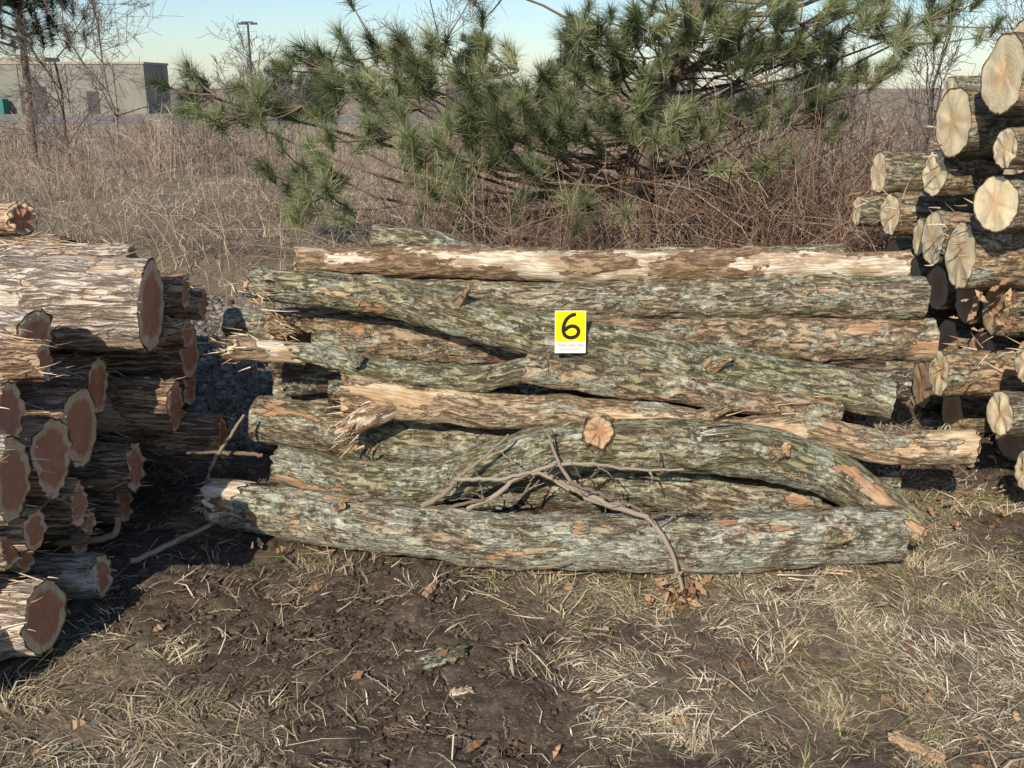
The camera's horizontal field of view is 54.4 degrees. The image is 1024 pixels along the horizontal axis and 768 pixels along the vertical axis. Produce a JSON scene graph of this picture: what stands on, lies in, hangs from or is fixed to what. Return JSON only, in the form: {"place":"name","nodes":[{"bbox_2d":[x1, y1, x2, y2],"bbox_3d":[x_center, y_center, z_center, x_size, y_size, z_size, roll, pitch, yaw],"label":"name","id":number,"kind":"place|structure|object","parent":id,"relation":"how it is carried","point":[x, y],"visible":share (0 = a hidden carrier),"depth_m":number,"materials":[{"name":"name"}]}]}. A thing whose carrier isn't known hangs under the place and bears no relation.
{"place":"outdoors","nodes":[
{"label":"outdoors","id":0,"kind":"place"},
{"bbox_2d":[187,293,299,453],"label":"gravel","id":1,"kind":"structure","parent":0,"point":[204,362],"depth_m":5.59,"materials":[{"name":"grey gravel"}]},
{"bbox_2d":[0,116,935,123],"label":"road","id":2,"kind":"structure","parent":0,"point":[51,118],"depth_m":80.13,"materials":[{"name":"grey asphalt"}]},
{"bbox_2d":[238,21,257,118],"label":"street lamp","id":3,"kind":"object","parent":2,"relation":"on","point":[247,24],"visible":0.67,"depth_m":75.40,"materials":[{"name":"grey metal"}]},
{"bbox_2d":[0,163,994,445],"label":"dry grass","id":4,"kind":"structure","parent":0,"point":[178,181],"depth_m":9.80,"materials":[{"name":"plant"}]},
{"bbox_2d":[0,89,1023,767],"bbox_3d":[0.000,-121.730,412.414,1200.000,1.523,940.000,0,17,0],"label":"ground","id":5,"kind":"structure","parent":0,"point":[522,719],"depth_m":3.09,"materials":[{"name":"soil"}]},
{"bbox_2d":[0,99,9,113],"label":"container","id":6,"kind":"object","parent":5,"relation":"on","point":[5,108],"visible":1,"depth_m":95.14,"materials":[{"name":"teal"}]},
{"bbox_2d":[0,0,113,168],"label":"pine tree","id":7,"kind":"object","parent":5,"relation":"on","point":[12,4],"visible":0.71,"depth_m":17.46,"materials":[{"name":"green plant"}]},
{"bbox_2d":[0,0,152,167],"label":"bare tree","id":8,"kind":"object","parent":5,"relation":"on","point":[42,63],"visible":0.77,"depth_m":17.45,"materials":[{"name":"brown wood"}]},
{"bbox_2d":[0,64,170,113],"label":"building","id":9,"kind":"structure","parent":5,"relation":"on","point":[131,102],"depth_m":95.89,"materials":[{"name":"concrete"}]},
{"bbox_2d":[14,64,22,112],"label":"pilaster","id":10,"kind":"object","parent":9,"relation":"attached to","point":[16,72],"visible":0.57,"depth_m":95.62,"materials":[{"name":"concrete"}]},
{"bbox_2d":[19,87,48,113],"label":"loading door","id":11,"kind":"structure","parent":9,"relation":"attached to","point":[39,110],"depth_m":96.11,"materials":[{"name":"grey metal"}]},
{"bbox_2d":[62,64,70,113],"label":"pilaster","id":12,"kind":"object","parent":9,"relation":"attached to","point":[64,72],"visible":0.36,"depth_m":95.64,"materials":[{"name":"concrete"}]},
{"bbox_2d":[0,62,167,64],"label":"parapet","id":13,"kind":"structure","parent":9,"relation":"on","point":[152,63],"depth_m":95.11,"materials":[{"name":"beige"}]},
{"bbox_2d":[0,57,59,61],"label":"wall","id":14,"kind":"structure","parent":13,"relation":"on","point":[45,58],"depth_m":98.01,"materials":[{"name":"beige concrete"}]},
{"bbox_2d":[86,91,99,113],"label":"door","id":15,"kind":"structure","parent":9,"relation":"attached to","point":[95,97],"depth_m":96.14,"materials":[{"name":"grey metal"}]},
{"bbox_2d":[110,64,117,113],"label":"pilaster","id":16,"kind":"object","parent":9,"relation":"attached to","point":[114,91],"visible":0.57,"depth_m":95.82,"materials":[{"name":"concrete"}]},
{"bbox_2d":[0,199,232,660],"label":"log pile","id":17,"kind":"object","parent":5,"relation":"on","point":[99,356],"visible":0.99,"depth_m":3.46,"materials":[{"name":"brown wood"}]},
{"bbox_2d":[41,0,220,170],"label":"bare tree","id":18,"kind":"object","parent":5,"relation":"on","point":[93,22],"visible":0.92,"depth_m":16.69,"materials":[{"name":"brown wood"}]},
{"bbox_2d":[200,18,322,151],"bbox_3d":[-4.383,-5.184,17.845,1.750,2.600,2.940,-14,22,-40],"label":"bare tree","id":19,"kind":"object","parent":5,"relation":"on","point":[263,58],"visible":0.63,"depth_m":17.70,"materials":[{"name":"brown wood"}]},
{"bbox_2d":[191,218,341,447],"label":"weeds","id":20,"kind":"object","parent":5,"relation":"on","point":[238,376],"visible":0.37,"depth_m":5.25,"materials":[{"name":"brown plant"}]},
{"bbox_2d":[256,59,311,112],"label":"pine tree","id":21,"kind":"object","parent":5,"relation":"on","point":[276,76],"visible":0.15,"depth_m":76.05,"materials":[{"name":"green plant"}]},
{"bbox_2d":[284,48,353,137],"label":"pine tree","id":22,"kind":"object","parent":5,"relation":"on","point":[303,93],"visible":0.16,"depth_m":49.36,"materials":[{"name":"green plant"}]},
{"bbox_2d":[360,0,492,169],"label":"bare tree","id":23,"kind":"object","parent":5,"relation":"on","point":[444,92],"visible":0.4,"depth_m":16.78,"materials":[{"name":"brown wood"}]},
{"bbox_2d":[421,581,436,596],"bbox_3d":[-0.282,0.698,3.361,0.034,0.033,0.106,6,18,20],"label":"bark chip","id":24,"kind":"object","parent":5,"relation":"on","point":[428,590],"visible":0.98,"depth_m":3.36,"materials":[{"name":"brown wood"}]},
{"bbox_2d":[0,103,866,271],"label":"weeds","id":25,"kind":"object","parent":5,"relation":"on","point":[100,169],"visible":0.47,"depth_m":11.48,"materials":[{"name":"beige plant"}]},
{"bbox_2d":[419,643,470,669],"bbox_3d":[-0.201,0.809,2.981,0.164,0.032,0.079,-8,18,-25],"label":"bark chip","id":26,"kind":"object","parent":5,"relation":"on","point":[434,659],"visible":0.98,"depth_m":2.96,"materials":[{"name":"grey wood"}]},
{"bbox_2d":[449,686,474,696],"bbox_3d":[-0.140,0.864,2.796,0.072,0.033,0.023,0,17,0],"label":"bark chip","id":27,"kind":"object","parent":5,"relation":"on","point":[454,691],"visible":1,"depth_m":2.79,"materials":[{"name":"brown wood"}]},
{"bbox_2d":[0,69,935,180],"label":"shrubs","id":28,"kind":"object","parent":5,"relation":"on","point":[36,123],"visible":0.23,"depth_m":15.85,"materials":[{"name":"plant"}]},
{"bbox_2d":[0,93,938,174],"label":"weeds","id":29,"kind":"object","parent":5,"relation":"on","point":[270,136],"visible":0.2,"depth_m":20.46,"materials":[{"name":"brown plant"}]},
{"bbox_2d":[434,26,521,117],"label":"pine tree","id":30,"kind":"object","parent":5,"relation":"on","point":[467,52],"visible":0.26,"depth_m":52.01,"materials":[{"name":"green plant"}]},
{"bbox_2d":[40,34,979,146],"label":"distant trees","id":31,"kind":"object","parent":5,"relation":"on","point":[219,80],"visible":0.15,"depth_m":48.66,"materials":[{"name":"plant"}]},
{"bbox_2d":[0,416,1023,767],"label":"dry grass","id":32,"kind":"structure","parent":5,"relation":"on","point":[180,712],"depth_m":2.98,"materials":[{"name":"plant"}]},
{"bbox_2d":[0,414,1023,767],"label":"sticks","id":33,"kind":"object","parent":5,"relation":"on","point":[118,526],"visible":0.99,"depth_m":3.22,"materials":[{"name":"brown wood"}]},
{"bbox_2d":[65,278,1023,767],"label":"dry leaves","id":34,"kind":"object","parent":5,"relation":"on","point":[667,596],"visible":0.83,"depth_m":3.31,"materials":[{"name":"brown plant"}]},
{"bbox_2d":[420,427,704,595],"bbox_3d":[0.179,0.391,3.520,0.978,0.499,0.305,5,17,17],"label":"fallen branch","id":35,"kind":"object","parent":5,"relation":"on","point":[588,494],"visible":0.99,"depth_m":3.48,"materials":[{"name":"wood"}]},
{"bbox_2d":[533,31,609,117],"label":"pine tree","id":36,"kind":"object","parent":5,"relation":"on","point":[558,61],"visible":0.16,"depth_m":54.66,"materials":[{"name":"green plant"}]},
{"bbox_2d":[140,0,1015,248],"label":"pine tree","id":37,"kind":"object","parent":5,"relation":"on","point":[660,78],"visible":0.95,"depth_m":6.61,"materials":[{"name":"green plant"}]},
{"bbox_2d":[223,29,938,265],"bbox_3d":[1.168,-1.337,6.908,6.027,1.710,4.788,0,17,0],"label":"brush","id":38,"kind":"object","parent":5,"relation":"on","point":[528,234],"visible":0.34,"depth_m":6.70,"materials":[{"name":"brown plant"}]},
{"bbox_2d":[190,223,980,581],"bbox_3d":[0.255,0.012,3.894,2.965,1.145,1.401,0,17,0],"label":"log pile","id":39,"kind":"object","parent":5,"relation":"on","point":[748,389],"visible":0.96,"depth_m":3.70,"materials":[{"name":"brown wood"}]},
{"bbox_2d":[555,311,585,352],"bbox_3d":[0.216,-0.193,3.685,0.115,0.157,0.019,0,17,0],"label":"number sign","id":40,"kind":"object","parent":39,"relation":"attached to","point":[570,331],"visible":1,"depth_m":3.68,"materials":[{"name":"yellow paper"}]},
{"bbox_2d":[580,3,807,175],"bbox_3d":[2.773,-5.199,14.564,3.694,4.943,2.325,3,17,9],"label":"bare tree","id":41,"kind":"object","parent":5,"relation":"on","point":[724,90],"visible":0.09,"depth_m":14.68,"materials":[{"name":"brown wood"}]},
{"bbox_2d":[772,586,814,596],"bbox_3d":[0.949,0.698,3.360,0.152,0.033,0.032,-2,17,-6],"label":"bark chip","id":42,"kind":"object","parent":5,"relation":"on","point":[791,589],"visible":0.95,"depth_m":3.35,"materials":[{"name":"brown wood"}]},
{"bbox_2d":[662,54,957,238],"bbox_3d":[7.288,-3.197,12.462,10.522,1.930,11.668,0,17,0],"label":"brush","id":43,"kind":"object","parent":5,"relation":"on","point":[890,135],"visible":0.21,"depth_m":10.37,"materials":[{"name":"brown plant"}]},
{"bbox_2d":[789,27,867,140],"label":"pine tree","id":44,"kind":"object","parent":5,"relation":"on","point":[812,81],"visible":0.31,"depth_m":47.20,"materials":[{"name":"green plant"}]},
{"bbox_2d":[824,0,987,150],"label":"bare tree","id":45,"kind":"object","parent":5,"relation":"on","point":[939,71],"visible":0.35,"depth_m":12.25,"materials":[{"name":"wood"}]},
{"bbox_2d":[887,730,945,766],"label":"bark chip","id":46,"kind":"object","parent":5,"relation":"on","point":[925,749],"visible":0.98,"depth_m":2.57,"materials":[{"name":"brown wood"}]},
{"bbox_2d":[848,19,1023,490],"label":"log pile","id":47,"kind":"object","parent":5,"relation":"on","point":[953,206],"visible":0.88,"depth_m":4.34,"materials":[{"name":"brown wood"}]},
{"bbox_2d":[965,0,1023,57],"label":"bare tree","id":48,"kind":"object","parent":5,"relation":"on","point":[1014,19],"visible":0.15,"depth_m":13.03,"materials":[{"name":"grey wood"}]},
{"bbox_2d":[0,0,1023,88],"label":"sky","id":49,"kind":"structure","parent":0,"point":[529,21],"materials":[{"name":"blue"}]}
]}

